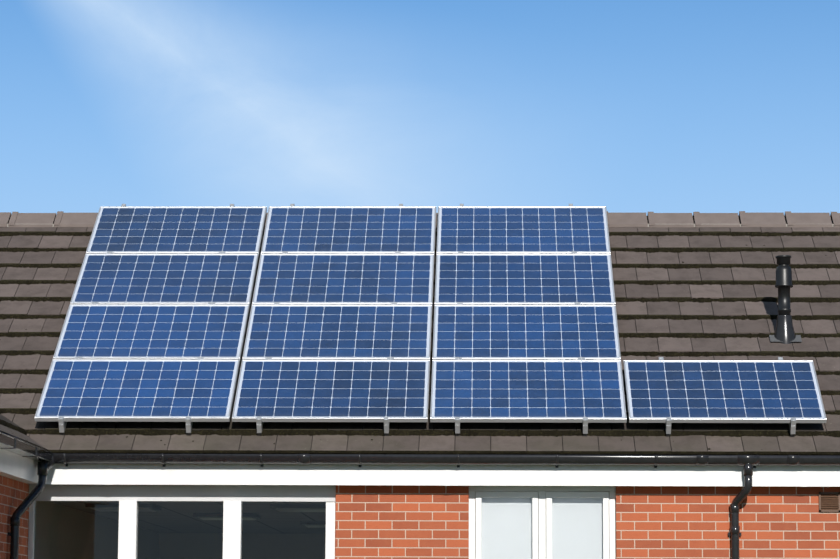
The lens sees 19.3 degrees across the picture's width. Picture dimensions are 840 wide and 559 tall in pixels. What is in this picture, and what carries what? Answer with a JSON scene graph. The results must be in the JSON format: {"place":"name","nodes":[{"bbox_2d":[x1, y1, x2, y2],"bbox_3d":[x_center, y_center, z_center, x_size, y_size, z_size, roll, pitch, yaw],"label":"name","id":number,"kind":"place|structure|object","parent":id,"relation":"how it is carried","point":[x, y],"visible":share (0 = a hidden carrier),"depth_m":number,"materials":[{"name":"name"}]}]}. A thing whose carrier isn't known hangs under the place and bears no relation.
{"place":"outdoors","nodes":[
{"label":"outdoors","id":0,"kind":"place"},
{"bbox_2d":[0,414,45,448],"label":"wing roof tiles","id":1,"kind":"object","parent":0,"point":[5,429],"visible":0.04,"depth_m":20.06,"materials":[{"name":"tile"}]},
{"bbox_2d":[0,411,47,449],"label":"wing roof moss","id":2,"kind":"object","parent":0,"point":[13,427],"visible":0.33,"depth_m":20.22,"materials":[{"name":"green plant"}]},
{"bbox_2d":[34,501,325,558],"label":"room walls","id":3,"kind":"structure","parent":0,"point":[97,543],"depth_m":27.50,"materials":[{"name":"grey paint"}]},
{"bbox_2d":[85,503,325,527],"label":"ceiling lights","id":4,"kind":"object","parent":3,"relation":"in","point":[296,508],"depth_m":22.12,"materials":[{"name":"grey"}]},
{"bbox_2d":[475,491,538,558],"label":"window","id":5,"kind":"structure","parent":3,"relation":"attached to","point":[475,529],"depth_m":20.89,"materials":[{"name":"white plastic"}]},
{"bbox_2d":[49,501,325,533],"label":"room ceiling","id":6,"kind":"structure","parent":0,"point":[292,520],"depth_m":24.70,"materials":[{"name":"grey paint"}]},
{"bbox_2d":[62,242,669,454],"bbox_3d":[0.042,0.465,22.462,14.600,0.029,4.368,0,28,2],"label":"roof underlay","id":7,"kind":"object","parent":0,"point":[347,444],"depth_m":20.63,"materials":[{"name":"black"}]},
{"bbox_2d":[0,215,839,451],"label":"roof tiles","id":8,"kind":"object","parent":7,"relation":"on","point":[819,443],"visible":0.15,"depth_m":22.18,"materials":[{"name":"brown tile"}]},
{"bbox_2d":[0,232,839,454],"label":"roof","id":9,"kind":"structure","parent":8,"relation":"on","point":[245,432],"depth_m":21.88,"materials":[{"name":"brown tile"}]},
{"bbox_2d":[7,224,833,226],"bbox_3d":[0.092,-0.482,24.351,14.600,0.080,0.361,0,-8,2],"label":"ridge mortar bed","id":10,"kind":"object","parent":8,"relation":"on","point":[648,225],"depth_m":24.10,"materials":[{"name":"grey concrete"}]},
{"bbox_2d":[0,211,839,227],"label":"ridge tiles","id":11,"kind":"object","parent":10,"relation":"on","point":[63,219],"visible":0.31,"depth_m":24.22,"materials":[{"name":"tile"}]},
{"bbox_2d":[60,425,794,435],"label":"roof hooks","id":12,"kind":"object","parent":8,"relation":"on","point":[387,434],"visible":0.04,"depth_m":20.74,"materials":[{"name":"metal"}]},
{"bbox_2d":[58,204,795,433],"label":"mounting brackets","id":13,"kind":"object","parent":12,"relation":"on","point":[259,423],"visible":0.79,"depth_m":20.75,"materials":[{"name":"metal"}]},
{"bbox_2d":[34,359,239,421],"bbox_3d":[-2.418,0.951,21.212,1.650,0.040,0.990,0,28,2],"label":"solar panel","id":14,"kind":"object","parent":13,"relation":"attached to","point":[131,390],"visible":1,"depth_m":21.17,"materials":[{"name":"glass"}]},
{"bbox_2d":[53,304,249,359],"bbox_3d":[-2.394,0.476,22.104,1.650,0.040,0.990,0,28,2],"label":"solar panel","id":15,"kind":"object","parent":13,"relation":"attached to","point":[149,331],"visible":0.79,"depth_m":22.09,"materials":[{"name":"glass"}]},
{"bbox_2d":[70,254,258,304],"bbox_3d":[-2.370,0.002,22.995,1.650,0.040,0.990,0,28,2],"label":"solar panel","id":16,"kind":"object","parent":13,"relation":"attached to","point":[163,278],"visible":0.83,"depth_m":22.97,"materials":[{"name":"glass"}]},
{"bbox_2d":[86,206,266,253],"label":"solar panel","id":17,"kind":"object","parent":13,"relation":"attached to","point":[174,230],"visible":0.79,"depth_m":23.86,"materials":[{"name":"glass"}]},
{"bbox_2d":[232,360,429,421],"bbox_3d":[-0.748,0.952,21.168,1.650,0.040,0.990,0,28,2],"label":"solar panel","id":18,"kind":"object","parent":13,"relation":"attached to","point":[327,390],"visible":1,"depth_m":21.12,"materials":[{"name":"glass"}]},
{"bbox_2d":[242,304,431,359],"bbox_3d":[-0.725,0.477,22.059,1.650,0.040,0.990,0,28,2],"label":"solar panel","id":19,"kind":"object","parent":13,"relation":"attached to","point":[326,332],"visible":0.81,"depth_m":22.03,"materials":[{"name":"glass"}]},
{"bbox_2d":[252,254,433,304],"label":"solar panel","id":20,"kind":"object","parent":13,"relation":"attached to","point":[356,279],"visible":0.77,"depth_m":22.92,"materials":[{"name":"glass"}]},
{"bbox_2d":[261,206,435,253],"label":"solar panel","id":21,"kind":"object","parent":13,"relation":"attached to","point":[347,230],"visible":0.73,"depth_m":23.82,"materials":[{"name":"glass"}]},
{"bbox_2d":[436,206,610,253],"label":"solar panel","id":22,"kind":"object","parent":13,"relation":"attached to","point":[521,229],"visible":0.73,"depth_m":23.78,"materials":[{"name":"glass"}]},
{"bbox_2d":[434,254,615,304],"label":"solar panel","id":23,"kind":"object","parent":13,"relation":"attached to","point":[521,279],"visible":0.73,"depth_m":22.88,"materials":[{"name":"glass"}]},
{"bbox_2d":[432,305,620,359],"bbox_3d":[0.945,0.478,22.015,1.650,0.040,0.990,0,28,2],"label":"solar panel","id":24,"kind":"object","parent":13,"relation":"attached to","point":[522,332],"visible":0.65,"depth_m":21.99,"materials":[{"name":"glass"}]},
{"bbox_2d":[430,360,626,422],"bbox_3d":[0.921,0.953,21.124,1.650,0.040,0.990,0,28,2],"label":"solar panel","id":25,"kind":"object","parent":13,"relation":"attached to","point":[539,391],"visible":1,"depth_m":21.08,"materials":[{"name":"glass"}]},
{"bbox_2d":[623,360,826,422],"bbox_3d":[2.590,0.954,21.079,1.650,0.040,0.990,0,28,2],"label":"solar panel","id":26,"kind":"object","parent":13,"relation":"attached to","point":[728,391],"visible":1,"depth_m":21.04,"materials":[{"name":"glass"}]},
{"bbox_2d":[775,255,792,314],"bbox_3d":[3.281,0.160,22.200,0.164,0.758,0.164,0,-8,2],"label":"vent pipe","id":27,"kind":"object","parent":8,"relation":"attached to","point":[783,285],"visible":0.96,"depth_m":22.16,"materials":[{"name":"black plastic"}]},
{"bbox_2d":[774,315,795,343],"bbox_3d":[3.280,0.460,22.157,0.210,0.272,0.210,0,-8,2],"label":"vent pipe base","id":28,"kind":"object","parent":8,"relation":"on","point":[784,332],"visible":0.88,"depth_m":22.09,"materials":[{"name":"grey metal"}]},
{"bbox_2d":[769,335,801,341],"bbox_3d":[3.278,0.528,22.098,0.280,0.004,0.120,0,28,2],"label":"roof flashing","id":29,"kind":"object","parent":8,"relation":"on","point":[774,339],"visible":0.36,"depth_m":22.07,"materials":[{"name":"grey metal"}]},
{"bbox_2d":[0,475,839,558],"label":"brick walls","id":30,"kind":"structure","parent":0,"point":[432,522],"depth_m":20.57,"materials":[{"name":"red brick"}]},
{"bbox_2d":[7,458,54,558],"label":"downpipe","id":31,"kind":"object","parent":30,"relation":"attached to","point":[43,467],"visible":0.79,"depth_m":20.01,"materials":[{"name":"black plastic"}]},
{"bbox_2d":[28,501,335,558],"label":"window frame","id":32,"kind":"object","parent":30,"relation":"attached to","point":[128,531],"visible":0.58,"depth_m":20.68,"materials":[{"name":"white plastic"}]},
{"bbox_2d":[34,501,324,558],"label":"window glass","id":33,"kind":"object","parent":32,"relation":"in","point":[184,527],"depth_m":20.74,"materials":[{"name":"glass"}]},
{"bbox_2d":[29,484,335,501],"bbox_3d":[-2.000,1.795,20.778,2.590,0.152,0.080,0,-8,2],"label":"head window","id":34,"kind":"structure","parent":32,"relation":"attached to","point":[241,493],"depth_m":20.74,"materials":[{"name":"white plastic"}]},
{"bbox_2d":[0,449,839,486],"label":"fascia board","id":35,"kind":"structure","parent":30,"relation":"on","point":[18,467],"depth_m":20.53,"materials":[{"name":"plastic"}]},
{"bbox_2d":[0,431,52,461],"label":"gutter","id":36,"kind":"object","parent":35,"relation":"attached to","point":[16,445],"visible":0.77,"depth_m":19.32,"materials":[{"name":"black plastic"}]},
{"bbox_2d":[53,453,839,467],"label":"gutters","id":37,"kind":"object","parent":35,"relation":"on","point":[458,460],"visible":0.92,"depth_m":20.44,"materials":[{"name":"black plastic"}]},
{"bbox_2d":[469,486,615,558],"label":"window frame","id":38,"kind":"object","parent":30,"relation":"attached to","point":[541,496],"visible":0.98,"depth_m":20.64,"materials":[{"name":"white plastic"}]},
{"bbox_2d":[482,498,602,558],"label":"window glass","id":39,"kind":"object","parent":38,"relation":"in","point":[531,528],"depth_m":20.64,"materials":[{"name":"glass"}]},
{"bbox_2d":[728,455,759,558],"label":"downpipe","id":40,"kind":"object","parent":30,"relation":"attached to","point":[747,462],"visible":0.96,"depth_m":20.42,"materials":[{"name":"black plastic"}]},
{"bbox_2d":[819,492,839,511],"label":"air vent","id":41,"kind":"object","parent":30,"relation":"attached to","point":[829,501],"visible":0.94,"depth_m":20.54,"materials":[{"name":"brown plastic"}]},
{"bbox_2d":[0,0,839,215],"label":"sky","id":42,"kind":"structure","parent":0,"point":[622,106],"materials":[{"name":"blue"}]},
{"bbox_2d":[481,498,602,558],"bbox_3d":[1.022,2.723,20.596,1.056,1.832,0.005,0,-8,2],"label":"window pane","id":43,"kind":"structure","parent":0,"point":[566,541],"depth_m":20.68,"materials":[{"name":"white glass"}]}
]}

